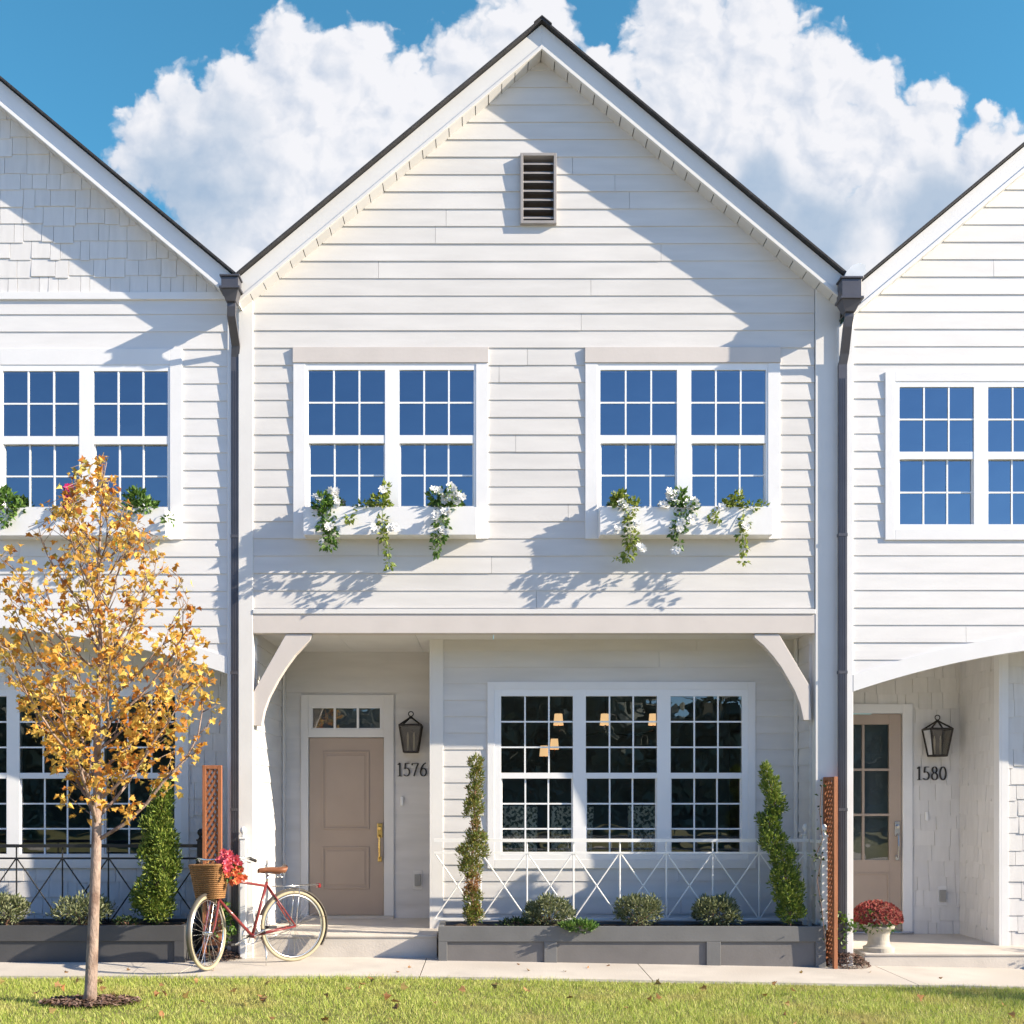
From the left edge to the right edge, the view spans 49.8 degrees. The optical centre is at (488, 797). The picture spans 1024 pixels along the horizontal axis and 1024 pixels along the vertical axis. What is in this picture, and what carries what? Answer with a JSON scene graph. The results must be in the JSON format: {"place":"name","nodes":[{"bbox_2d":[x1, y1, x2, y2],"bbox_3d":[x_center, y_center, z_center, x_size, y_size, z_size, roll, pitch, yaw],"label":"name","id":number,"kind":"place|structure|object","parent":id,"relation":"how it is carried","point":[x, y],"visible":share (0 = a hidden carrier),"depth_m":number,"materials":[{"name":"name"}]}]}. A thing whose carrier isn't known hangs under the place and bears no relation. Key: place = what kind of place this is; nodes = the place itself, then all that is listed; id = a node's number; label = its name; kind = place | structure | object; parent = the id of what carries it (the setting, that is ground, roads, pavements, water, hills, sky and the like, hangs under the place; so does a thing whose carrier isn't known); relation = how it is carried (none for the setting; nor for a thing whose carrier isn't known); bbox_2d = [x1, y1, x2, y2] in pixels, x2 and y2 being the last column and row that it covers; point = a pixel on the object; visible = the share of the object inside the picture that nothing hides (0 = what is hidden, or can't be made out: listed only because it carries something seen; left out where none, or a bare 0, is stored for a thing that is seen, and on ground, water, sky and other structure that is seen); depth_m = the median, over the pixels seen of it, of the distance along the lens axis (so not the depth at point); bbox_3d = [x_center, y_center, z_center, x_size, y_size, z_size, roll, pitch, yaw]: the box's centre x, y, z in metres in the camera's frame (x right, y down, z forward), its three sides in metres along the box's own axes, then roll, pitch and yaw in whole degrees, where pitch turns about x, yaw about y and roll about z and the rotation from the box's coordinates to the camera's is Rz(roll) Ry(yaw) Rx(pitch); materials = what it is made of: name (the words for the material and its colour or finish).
{"place":"outdoors","nodes":[
{"label":"outdoors","id":0,"kind":"place"},
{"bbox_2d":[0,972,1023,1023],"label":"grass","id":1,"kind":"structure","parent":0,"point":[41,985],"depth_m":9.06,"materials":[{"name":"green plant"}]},
{"bbox_2d":[0,953,1023,989],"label":"sidewalk","id":2,"kind":"structure","parent":0,"point":[432,968],"depth_m":10.57,"materials":[{"name":"concrete"}]},
{"bbox_2d":[0,919,201,962],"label":"planter","id":3,"kind":"object","parent":2,"relation":"on","point":[28,940],"visible":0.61,"depth_m":10.96,"materials":[{"name":"wood"}]},
{"bbox_2d":[0,892,34,924],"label":"shrub","id":4,"kind":"object","parent":3,"relation":"on","point":[17,906],"visible":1,"depth_m":11.16,"materials":[{"name":"green plant"}]},
{"bbox_2d":[45,889,117,924],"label":"shrub","id":5,"kind":"object","parent":3,"relation":"in","point":[76,910],"visible":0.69,"depth_m":11.13,"materials":[{"name":"green plant"}]},
{"bbox_2d":[0,829,201,950],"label":"railing","id":6,"kind":"object","parent":3,"relation":"on","point":[198,845],"visible":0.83,"depth_m":11.41,"materials":[{"name":"black metal"}]},
{"bbox_2d":[112,914,143,924],"bbox_3d":[-3.672,1.268,11.173,0.297,0.175,0.277,0,0,36],"label":"juniper","id":7,"kind":"object","parent":3,"relation":"on","point":[124,921],"visible":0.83,"depth_m":11.15,"materials":[{"name":"green plant"}]},
{"bbox_2d":[128,779,183,924],"bbox_3d":[-3.404,0.569,11.287,0.598,1.555,0.429,0,0,0],"label":"column shrub","id":8,"kind":"object","parent":3,"relation":"on","point":[161,848],"visible":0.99,"depth_m":11.21,"materials":[{"name":"green plant"}]},
{"bbox_2d":[196,948,241,960],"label":"mulch","id":9,"kind":"object","parent":2,"relation":"on","point":[231,955],"visible":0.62,"depth_m":11.15,"materials":[{"name":"brown wood"}]},
{"bbox_2d":[202,765,221,956],"bbox_3d":[-2.798,0.647,11.180,0.195,1.946,0.040,0,0,0],"label":"trellis","id":10,"kind":"object","parent":9,"relation":"on","point":[205,809],"visible":0.81,"depth_m":11.17,"materials":[{"name":"brown wood"}]},
{"bbox_2d":[214,900,239,945],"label":"climbing vine","id":11,"kind":"object","parent":9,"relation":"on","point":[228,921],"visible":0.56,"depth_m":11.18,"materials":[{"name":"green plant"}]},
{"bbox_2d":[239,827,247,958],"bbox_3d":[-2.489,0.969,11.440,0.074,1.343,0.494,0,0,2],"label":"post","id":12,"kind":"object","parent":2,"relation":"on","point":[243,896],"visible":0.48,"depth_m":11.20,"materials":[{"name":"white wood"}]},
{"bbox_2d":[186,857,327,970],"bbox_3d":[-2.318,1.111,10.833,1.604,1.069,0.783,0,-3,-35],"label":"bicycle","id":13,"kind":"object","parent":2,"relation":"on","point":[208,885],"visible":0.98,"depth_m":10.74,"materials":[{"name":"red metal"}]},
{"bbox_2d":[212,848,247,885],"bbox_3d":[-2.461,0.666,10.495,0.344,0.366,0.287,0,0,0],"label":"flower bouquet","id":14,"kind":"object","parent":13,"relation":"in","point":[231,863],"visible":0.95,"depth_m":10.45,"materials":[{"name":"pink plant"}]},
{"bbox_2d":[438,921,825,967],"bbox_3d":[1.451,1.522,11.350,3.906,0.444,0.500,0,0,0],"label":"planter","id":15,"kind":"object","parent":2,"relation":"on","point":[768,943],"visible":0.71,"depth_m":11.12,"materials":[{"name":"wood"}]},
{"bbox_2d":[454,752,490,925],"bbox_3d":[-0.155,0.422,11.280,0.398,1.814,0.301,0,0,0],"label":"column shrub","id":16,"kind":"object","parent":15,"relation":"on","point":[473,912],"visible":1,"depth_m":11.25,"materials":[{"name":"green plant"}]},
{"bbox_2d":[495,915,532,925],"bbox_3d":[0.287,1.289,11.306,0.350,0.170,0.342,0,0,34],"label":"juniper","id":17,"kind":"object","parent":15,"relation":"in","point":[515,921],"visible":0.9,"depth_m":11.28,"materials":[{"name":"green plant"}]},
{"bbox_2d":[521,892,577,925],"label":"shrub","id":18,"kind":"object","parent":15,"relation":"in","point":[544,901],"visible":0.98,"depth_m":11.26,"materials":[{"name":"green plant"}]},
{"bbox_2d":[558,917,599,934],"bbox_3d":[0.915,1.290,11.111,0.440,0.185,0.348,0,0,0],"label":"juniper","id":19,"kind":"object","parent":15,"relation":"in","point":[589,924],"visible":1,"depth_m":11.04,"materials":[{"name":"green plant"}]},
{"bbox_2d":[434,823,828,929],"bbox_3d":[1.438,0.805,11.345,4.004,1.069,0.422,0,0,0],"label":"railing","id":20,"kind":"object","parent":15,"relation":"on","point":[804,840],"visible":0.88,"depth_m":11.51,"materials":[{"name":"white metal"}]},
{"bbox_2d":[612,892,665,925],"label":"shrub","id":21,"kind":"object","parent":15,"relation":"in","point":[648,904],"visible":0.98,"depth_m":11.28,"materials":[{"name":"green plant"}]},
{"bbox_2d":[690,891,743,925],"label":"shrub","id":22,"kind":"object","parent":15,"relation":"in","point":[700,909],"visible":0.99,"depth_m":11.28,"materials":[{"name":"green plant"}]},
{"bbox_2d":[754,759,807,925],"bbox_3d":[2.981,0.463,11.219,0.562,1.717,0.328,0,0,0],"label":"column shrub","id":23,"kind":"object","parent":15,"relation":"on","point":[792,901],"visible":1,"depth_m":11.18,"materials":[{"name":"green plant"}]},
{"bbox_2d":[823,777,837,968],"bbox_3d":[3.459,0.763,11.140,0.040,1.941,0.250,0,0,-8],"label":"trellis","id":24,"kind":"object","parent":2,"relation":"on","point":[830,807],"visible":0.87,"depth_m":11.05,"materials":[{"name":"brown wood"}]},
{"bbox_2d":[809,780,826,945],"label":"climbing vine","id":25,"kind":"object","parent":24,"relation":"attached to","point":[823,859],"visible":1,"depth_m":11.04,"materials":[{"name":"green plant"}]},
{"bbox_2d":[826,952,870,968],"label":"mulch","id":26,"kind":"object","parent":2,"relation":"on","point":[858,957],"visible":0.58,"depth_m":11.14,"materials":[{"name":"brown wood"}]},
{"bbox_2d":[838,911,857,948],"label":"climbing vine","id":27,"kind":"object","parent":26,"relation":"on","point":[851,924],"visible":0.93,"depth_m":11.20,"materials":[{"name":"green plant"}]},
{"bbox_2d":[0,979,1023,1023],"bbox_3d":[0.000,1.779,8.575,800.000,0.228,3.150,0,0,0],"label":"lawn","id":28,"kind":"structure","parent":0,"point":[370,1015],"depth_m":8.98,"materials":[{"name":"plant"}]},
{"bbox_2d":[38,993,141,1006],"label":"mulch","id":29,"kind":"object","parent":28,"relation":"on","point":[73,1000],"visible":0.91,"depth_m":8.78,"materials":[{"name":"brown wood"}]},
{"bbox_2d":[0,452,224,1006],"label":"maple tree","id":30,"kind":"object","parent":28,"relation":"on","point":[103,663],"visible":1,"depth_m":8.74,"materials":[{"name":"yellow plant"}]},
{"bbox_2d":[0,963,1015,1023],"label":"fallen leaves","id":31,"kind":"object","parent":28,"relation":"on","point":[386,997],"visible":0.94,"depth_m":9.15,"materials":[{"name":"brown plant"}]},
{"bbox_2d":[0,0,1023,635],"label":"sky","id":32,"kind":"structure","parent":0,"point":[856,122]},
{"bbox_3d":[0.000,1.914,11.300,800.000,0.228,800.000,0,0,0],"label":"ground","id":33,"kind":"structure","parent":0,"visible":0},
{"bbox_2d":[0,76,241,956],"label":"townhouse","id":34,"kind":"structure","parent":33,"relation":"on","point":[115,344],"depth_m":11.32,"materials":[{"name":"white wood"}]},
{"bbox_2d":[0,483,27,529],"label":"trailing plant","id":35,"kind":"object","parent":34,"relation":"on","point":[7,496],"visible":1,"depth_m":11.09,"materials":[{"name":"green plant"}]},
{"bbox_2d":[60,483,78,509],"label":"trailing plant","id":36,"kind":"object","parent":34,"relation":"on","point":[66,485],"visible":0.25,"depth_m":11.07,"materials":[{"name":"pink plant"}]},
{"bbox_2d":[0,349,182,539],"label":"window","id":37,"kind":"structure","parent":34,"relation":"in","point":[87,363],"depth_m":11.31,"materials":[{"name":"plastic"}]},
{"bbox_2d":[0,682,188,867],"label":"window","id":38,"kind":"structure","parent":34,"relation":"in","point":[14,777],"depth_m":11.93,"materials":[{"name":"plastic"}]},
{"bbox_2d":[115,485,175,548],"bbox_3d":[-3.451,-2.820,11.132,0.609,0.702,0.312,0,0,0],"label":"trailing plant","id":39,"kind":"object","parent":34,"relation":"on","point":[133,492],"visible":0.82,"depth_m":11.10,"materials":[{"name":"green plant"}]},
{"bbox_2d":[219,15,846,963],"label":"townhouse","id":40,"kind":"structure","parent":33,"relation":"on","point":[539,291],"depth_m":11.30,"materials":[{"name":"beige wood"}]},
{"bbox_2d":[310,486,343,552],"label":"trailing plant","id":41,"kind":"object","parent":40,"relation":"on","point":[329,493],"visible":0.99,"depth_m":11.07,"materials":[{"name":"green plant"}]},
{"bbox_2d":[312,707,380,728],"bbox_3d":[-1.662,-0.929,12.930,0.813,0.256,0.040,0,0,0],"label":"transom window","id":42,"kind":"structure","parent":40,"relation":"in","point":[312,707],"depth_m":12.91,"materials":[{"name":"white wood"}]},
{"bbox_2d":[309,738,383,914],"bbox_3d":[-1.662,0.342,12.913,0.873,2.077,0.123,0,0,0],"label":"door","id":43,"kind":"structure","parent":40,"relation":"in","point":[346,775],"depth_m":12.93,"materials":[{"name":"paint"}]},
{"bbox_2d":[343,478,399,570],"bbox_3d":[-1.179,-2.745,11.126,0.591,0.957,0.304,0,0,0],"label":"trailing plant","id":44,"kind":"object","parent":40,"relation":"hanging from","point":[391,527],"visible":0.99,"depth_m":11.07,"materials":[{"name":"green plant"}]},
{"bbox_2d":[293,347,487,539],"bbox_3d":[-0.998,-3.626,11.313,2.003,1.960,0.094,0,0,0],"label":"window","id":45,"kind":"structure","parent":40,"relation":"in","point":[391,361],"depth_m":11.28,"materials":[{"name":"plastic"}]},
{"bbox_2d":[424,481,466,559],"bbox_3d":[-0.435,-2.779,11.135,0.409,0.804,0.327,0,0,-21],"label":"trailing plant","id":46,"kind":"object","parent":40,"relation":"on","point":[453,498],"visible":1,"depth_m":11.07,"materials":[{"name":"green plant"}]},
{"bbox_2d":[502,806,537,851],"bbox_3d":[0.343,0.605,12.461,0.479,1.020,0.538,0,0,8],"label":"dining chair","id":47,"kind":"object","parent":40,"relation":"in","point":[513,816],"visible":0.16,"depth_m":12.22,"materials":[{"name":"fabric"}]},
{"bbox_2d":[540,739,558,766],"bbox_3d":[0.815,-0.947,14.700,0.261,1.074,0.124,0,0,0],"label":"chandelier","id":48,"kind":"object","parent":40,"relation":"hanging from","point":[544,751],"visible":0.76,"depth_m":14.66,"materials":[{"name":"beige fabric"}]},
{"bbox_2d":[547,806,593,851],"bbox_3d":[0.914,0.605,12.511,0.479,1.020,0.538,0,0,-6],"label":"dining chair","id":49,"kind":"object","parent":40,"relation":"in","point":[560,816],"visible":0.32,"depth_m":12.27,"materials":[{"name":"fabric"}]},
{"bbox_2d":[553,697,655,736],"bbox_3d":[1.443,-1.054,13.500,1.286,0.619,0.124,0,0,0],"label":"chandelier","id":50,"kind":"object","parent":40,"relation":"hanging from","point":[604,717],"visible":0.92,"depth_m":13.49,"materials":[{"name":"brown metal"}]},
{"bbox_2d":[544,824,674,850],"bbox_3d":[1.453,0.725,13.400,1.500,0.780,0.840,0,0,0],"label":"dining table","id":51,"kind":"object","parent":40,"relation":"in","point":[606,825],"visible":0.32,"depth_m":13.12,"materials":[{"name":"brown wood"}]},
{"bbox_2d":[487,682,754,867],"bbox_3d":[1.440,-0.240,11.938,2.895,2.016,0.084,0,0,0],"label":"window","id":52,"kind":"structure","parent":40,"relation":"in","point":[663,692],"depth_m":11.90,"materials":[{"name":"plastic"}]},
{"bbox_2d":[609,488,646,563],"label":"trailing plant","id":53,"kind":"object","parent":40,"relation":"on","point":[619,499],"visible":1,"depth_m":11.07,"materials":[{"name":"green plant"}]},
{"bbox_2d":[623,806,654,851],"bbox_3d":[1.838,0.605,12.861,0.479,1.020,0.538,0,0,0],"label":"dining chair","id":54,"kind":"object","parent":40,"relation":"in","point":[643,816],"visible":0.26,"depth_m":12.62,"materials":[{"name":"fabric"}]},
{"bbox_2d":[658,486,701,554],"bbox_3d":[1.932,-2.795,11.121,0.453,0.744,0.297,0,0,0],"label":"trailing plant","id":55,"kind":"object","parent":40,"relation":"on","point":[675,495],"visible":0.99,"depth_m":11.07,"materials":[{"name":"green plant"}]},
{"bbox_2d":[585,347,780,538],"bbox_3d":[1.992,-3.626,11.313,2.003,1.960,0.094,0,0,0],"label":"window","id":56,"kind":"structure","parent":40,"relation":"in","point":[682,361],"depth_m":11.28,"materials":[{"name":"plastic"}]},
{"bbox_2d":[707,486,770,566],"bbox_3d":[2.524,-2.721,11.130,0.671,0.840,0.316,0,0,0],"label":"trailing plant","id":57,"kind":"object","parent":40,"relation":"on","point":[746,526],"visible":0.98,"depth_m":11.09,"materials":[{"name":"green plant"}]},
{"bbox_2d":[751,142,1023,968],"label":"townhouse","id":58,"kind":"structure","parent":33,"relation":"on","point":[930,552],"depth_m":11.26,"materials":[{"name":"white wood"}]},
{"bbox_2d":[853,714,900,930],"bbox_3d":[4.398,0.293,12.874,0.873,2.534,0.123,0,0,0],"label":"door","id":59,"kind":"structure","parent":58,"relation":"in","point":[872,879],"depth_m":12.89,"materials":[{"name":"paint"}]},
{"bbox_2d":[863,924,894,952],"bbox_3d":[4.050,1.461,11.430,0.320,0.270,0.320,0,0,0],"label":"urn","id":60,"kind":"object","parent":58,"relation":"on","point":[879,942],"visible":0.92,"depth_m":11.33,"materials":[{"name":"stone"}]},
{"bbox_2d":[853,899,903,934],"bbox_3d":[4.025,1.250,11.431,0.549,0.387,0.477,0,0,0],"label":"chrysanthemum","id":61,"kind":"object","parent":60,"relation":"in","point":[867,912],"visible":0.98,"depth_m":11.30,"materials":[{"name":"red plant"}]},
{"bbox_2d":[885,372,1023,539],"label":"window","id":62,"kind":"structure","parent":58,"relation":"in","point":[979,383],"depth_m":11.24,"materials":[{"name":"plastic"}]}
]}

